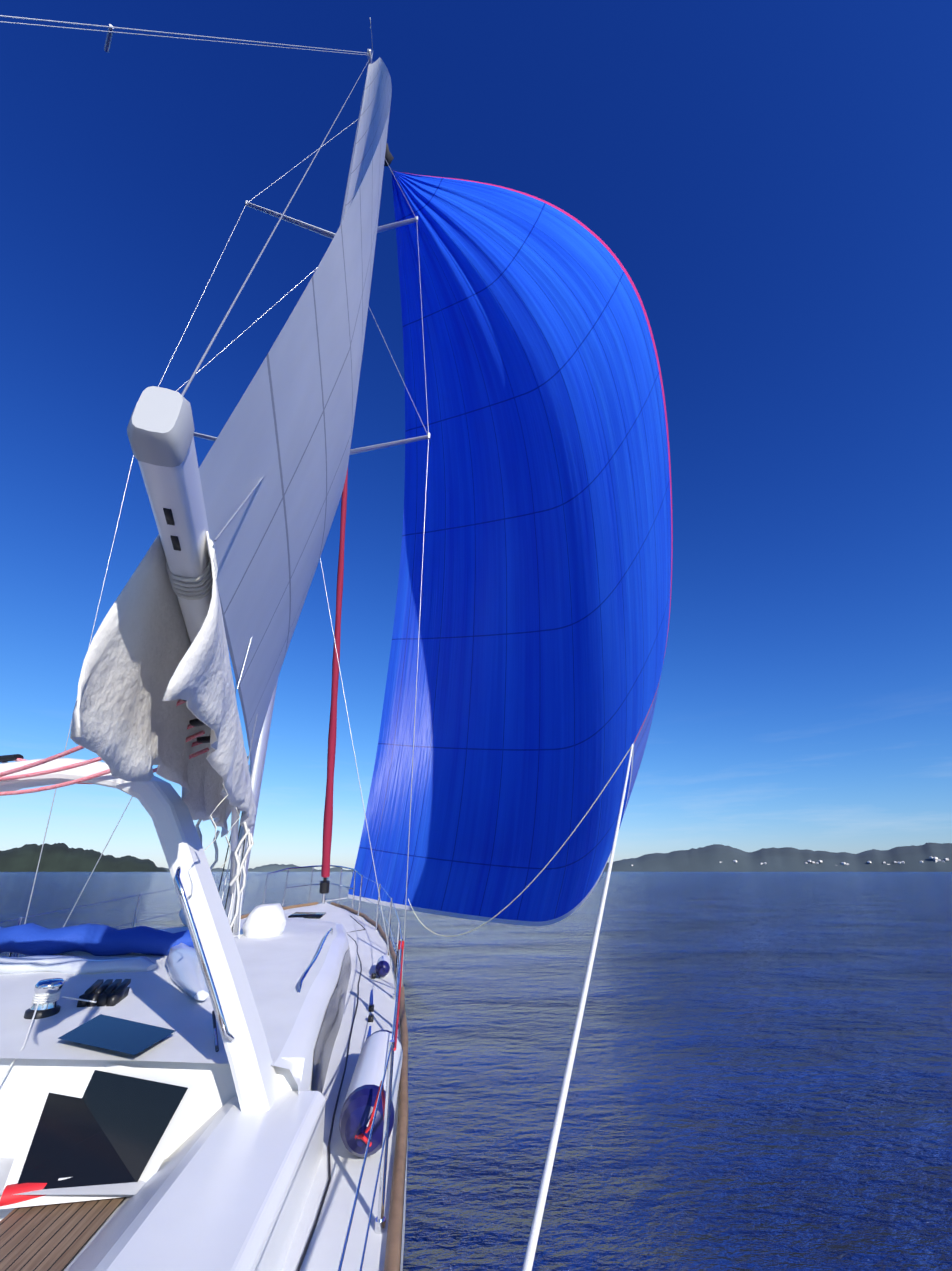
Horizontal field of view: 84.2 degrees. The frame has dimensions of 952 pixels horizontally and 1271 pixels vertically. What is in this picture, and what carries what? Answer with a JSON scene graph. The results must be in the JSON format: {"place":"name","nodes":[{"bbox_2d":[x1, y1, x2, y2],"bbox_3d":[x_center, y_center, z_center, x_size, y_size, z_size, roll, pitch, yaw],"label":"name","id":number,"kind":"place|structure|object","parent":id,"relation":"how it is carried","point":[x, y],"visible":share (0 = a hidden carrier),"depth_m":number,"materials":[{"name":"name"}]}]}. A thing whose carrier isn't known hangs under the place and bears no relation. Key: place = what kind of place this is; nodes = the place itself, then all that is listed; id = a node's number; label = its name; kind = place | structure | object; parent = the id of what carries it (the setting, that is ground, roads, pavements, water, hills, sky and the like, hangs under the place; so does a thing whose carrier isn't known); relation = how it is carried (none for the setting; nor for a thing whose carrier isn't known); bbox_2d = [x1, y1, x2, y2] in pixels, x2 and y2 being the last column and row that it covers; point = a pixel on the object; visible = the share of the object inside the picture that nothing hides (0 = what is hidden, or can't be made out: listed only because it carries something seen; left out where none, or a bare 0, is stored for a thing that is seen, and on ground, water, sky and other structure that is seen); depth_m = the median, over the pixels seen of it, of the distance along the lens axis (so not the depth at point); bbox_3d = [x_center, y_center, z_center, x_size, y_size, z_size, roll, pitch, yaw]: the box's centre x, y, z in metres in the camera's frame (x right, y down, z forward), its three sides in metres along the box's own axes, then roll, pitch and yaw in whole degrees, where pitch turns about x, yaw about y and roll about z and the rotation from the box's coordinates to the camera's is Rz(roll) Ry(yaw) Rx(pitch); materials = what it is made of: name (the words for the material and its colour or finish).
{"place":"outdoors","nodes":[
{"label":"outdoors","id":0,"kind":"place"},
{"bbox_2d":[0,843,167,871],"bbox_3d":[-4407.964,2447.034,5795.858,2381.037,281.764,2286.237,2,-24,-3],"label":"headland","id":1,"kind":"structure","parent":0,"point":[60,857],"depth_m":5269.33,"materials":[{"name":"green plant"}]},
{"bbox_2d":[0,758,280,1112],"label":"arch","id":2,"kind":"structure","parent":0,"point":[165,806],"depth_m":2.74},
{"bbox_2d":[0,699,210,795],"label":"mainsheet tackle","id":3,"kind":"object","parent":2,"relation":"attached to","point":[197,722],"visible":0.5,"depth_m":2.79,"materials":[{"name":"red fabric"}]},
{"bbox_2d":[174,866,235,1041],"bbox_3d":[-1.353,1.562,2.608,0.436,0.762,0.080,2,-21,-3],"label":"arch handrail","id":4,"kind":"object","parent":2,"relation":"attached to","point":[230,1036],"visible":1,"depth_m":2.57,"materials":[{"name":"silver metal"}]},
{"bbox_2d":[163,864,353,871],"bbox_3d":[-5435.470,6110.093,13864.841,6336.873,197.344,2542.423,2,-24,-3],"label":"coast hill","id":5,"kind":"structure","parent":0,"point":[271,868],"depth_m":13881.79,"materials":[{"name":"green plant"}]},
{"bbox_2d":[327,143,393,900],"bbox_3d":[-2.279,-2.782,10.596,0.572,14.781,6.453,3,-24,-6],"label":"spinnaker sock and lines","id":6,"kind":"object","parent":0,"point":[389,157],"visible":0.38,"depth_m":10.86,"materials":[{"name":"red fabric"}]},
{"bbox_2d":[0,872,951,1270],"bbox_3d":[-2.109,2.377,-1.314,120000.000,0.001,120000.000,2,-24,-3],"label":"sea","id":7,"kind":"structure","parent":0,"point":[760,1078],"depth_m":8.02,"materials":[{"name":"liquid"}]},
{"bbox_2d":[400,1130,407,1270],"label":"hull","id":8,"kind":"object","parent":7,"relation":"in","point":[402,1238],"visible":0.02,"depth_m":2.49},
{"bbox_2d":[0,902,400,1270],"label":"side deck","id":9,"kind":"structure","parent":8,"relation":"on","point":[324,1251],"depth_m":2.45,"materials":[{"name":"white plastic"}]},
{"bbox_2d":[0,1183,46,1206],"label":"red pouch","id":10,"kind":"object","parent":9,"relation":"on","point":[8,1197],"visible":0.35,"depth_m":2.23,"materials":[{"name":"red fabric"}]},
{"bbox_2d":[0,1063,204,1208],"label":"hatch","id":11,"kind":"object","parent":9,"relation":"on","point":[115,1124],"visible":0.67,"depth_m":2.43,"materials":[{"name":"black glass"}]},
{"bbox_2d":[0,1058,324,1270],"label":"cockpit coaming","id":12,"kind":"object","parent":9,"relation":"on","point":[227,1186],"visible":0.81,"depth_m":2.07,"materials":[{"name":"white plastic"}]},
{"bbox_2d":[0,917,351,1094],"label":"coachroof","id":13,"kind":"object","parent":9,"relation":"on","point":[305,1022],"visible":0.56,"depth_m":3.37,"materials":[{"name":"white plastic"}]},
{"bbox_2d":[0,923,193,955],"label":"folded blue sprayhood","id":14,"kind":"object","parent":13,"relation":"on","point":[31,939],"visible":0.9,"depth_m":4.45,"materials":[{"name":"blue fabric"}]},
{"bbox_2d":[0,943,208,999],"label":"plastic sprayhood window","id":15,"kind":"structure","parent":13,"relation":"on","point":[185,973],"depth_m":3.94,"materials":[{"name":"clear plastic"}]},
{"bbox_2d":[179,903,285,937],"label":"sail bags","id":16,"kind":"object","parent":13,"relation":"on","point":[264,920],"visible":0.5,"depth_m":5.39,"materials":[{"name":"white fabric"}]},
{"bbox_2d":[225,17,372,936],"bbox_3d":[-2.329,-4.706,8.051,0.340,16.600,0.940,2,-21,-3],"label":"mast","id":17,"kind":"object","parent":13,"relation":"on","point":[256,776],"visible":0.17,"depth_m":5.89,"materials":[{"name":"silver metal"}]},
{"bbox_2d":[127,386,243,894],"bbox_3d":[-1.670,1.016,3.420,0.142,1.383,5.403,8,-25,-17],"label":"boom","id":18,"kind":"object","parent":17,"relation":"attached to","point":[160,429],"visible":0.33,"depth_m":1.48,"materials":[{"name":"white paint"}]},
{"bbox_2d":[70,531,255,836],"bbox_3d":[-1.673,0.831,3.498,0.329,0.760,4.541,8,-25,-17],"label":"sail cover","id":19,"kind":"object","parent":18,"relation":"attached to","point":[147,665],"visible":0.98,"depth_m":1.89,"materials":[{"name":"fabric"}]},
{"bbox_2d":[165,539,253,928],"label":"ropes","id":20,"kind":"object","parent":18,"relation":"attached to","point":[181,588],"visible":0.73,"depth_m":1.98,"materials":[{"name":"white fabric"}]},
{"bbox_2d":[199,57,391,774],"bbox_3d":[-1.449,-5.689,6.647,0.556,13.967,4.826,8,-25,-17],"label":"mainsail","id":21,"kind":"object","parent":17,"relation":"attached to","point":[286,432],"visible":1,"depth_m":3.32,"materials":[{"name":"white fabric"}]},
{"bbox_2d":[193,200,430,454],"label":"mast spreaders","id":22,"kind":"object","parent":17,"relation":"attached to","point":[323,232],"visible":0.5,"depth_m":8.71,"materials":[{"name":"silver metal"}]},
{"bbox_2d":[348,171,672,925],"bbox_3d":[0.549,-2.215,10.775,5.849,14.520,8.717,2,-24,-3],"label":"spinnaker","id":23,"kind":"object","parent":17,"relation":"attached to","point":[545,573],"visible":1,"depth_m":12.64,"materials":[{"name":"blue fabric"}]},
{"bbox_2d":[408,747,630,936],"bbox_3d":[0.225,2.226,5.422,0.108,1.643,3.450,19,-30,-36],"label":"rope","id":24,"kind":"object","parent":23,"relation":"attached to","point":[541,870],"visible":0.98,"depth_m":4.89,"materials":[{"name":"white fabric"}]},
{"bbox_2d":[522,744,632,1270],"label":"spinnaker sheet","id":25,"kind":"object","parent":23,"relation":"attached to","point":[534,1233],"visible":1,"depth_m":1.32,"materials":[{"name":"white fabric"}]},
{"bbox_2d":[0,757,375,1270],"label":"deck hardware","id":26,"kind":"object","parent":9,"relation":"on","point":[117,1034],"visible":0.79,"depth_m":3.06,"materials":[{"name":"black metal"}]},
{"bbox_2d":[0,865,402,1270],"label":"pulpit lifelines","id":27,"kind":"object","parent":9,"relation":"on","point":[380,1223],"visible":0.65,"depth_m":2.26,"materials":[{"name":"silver metal"}]},
{"bbox_2d":[394,941,403,1050],"bbox_3d":[-0.480,2.203,3.353,0.053,0.228,2.225,3,-24,-7],"label":"red lashing line","id":28,"kind":"object","parent":27,"relation":"attached to","point":[397,1018],"visible":0.92,"depth_m":3.37,"materials":[{"name":"red fabric"}]},
{"bbox_2d":[0,15,428,986],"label":"rigging wires","id":29,"kind":"object","parent":9,"relation":"on","point":[106,49],"visible":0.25,"depth_m":6.10,"materials":[{"name":"silver metal"}]},
{"bbox_2d":[241,902,407,1270],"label":"toe rail","id":30,"kind":"object","parent":9,"relation":"on","point":[393,1249],"visible":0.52,"depth_m":2.59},
{"bbox_2d":[319,468,347,903],"bbox_3d":[-2.536,-2.478,10.095,0.180,14.248,4.943,2,-21,-3],"label":"furled headsail","id":31,"kind":"object","parent":9,"relation":"on","point":[326,848],"visible":0.65,"depth_m":9.94,"materials":[{"name":"red fabric"}]},
{"bbox_2d":[339,955,402,1156],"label":"fenders","id":32,"kind":"object","parent":9,"relation":"on","point":[359,1101],"visible":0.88,"depth_m":2.65,"materials":[{"name":"white plastic"}]},
{"bbox_2d":[355,1081,384,1146],"bbox_3d":[-0.425,2.201,2.364,0.113,0.233,0.379,13,-27,-26],"label":"fender lanyard","id":33,"kind":"object","parent":32,"relation":"attached to","point":[363,1137],"visible":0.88,"depth_m":2.45,"materials":[{"name":"red fabric"}]},
{"bbox_2d":[0,0,951,869],"label":"sky","id":34,"kind":"structure","parent":0,"point":[771,180],"materials":[{"name":"blue"}]},
{"bbox_2d":[603,843,951,871],"bbox_3d":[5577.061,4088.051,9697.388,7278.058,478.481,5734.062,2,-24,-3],"label":"coast hill","id":35,"kind":"structure","parent":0,"point":[709,858],"depth_m":8917.30,"materials":[{"name":"green plant"}]},
{"bbox_2d":[631,857,948,865],"bbox_3d":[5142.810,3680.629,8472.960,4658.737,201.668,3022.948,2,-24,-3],"label":"buildings","id":36,"kind":"structure","parent":35,"relation":"on","point":[935,859],"depth_m":8167.23,"materials":[{"name":"white"}]}
]}

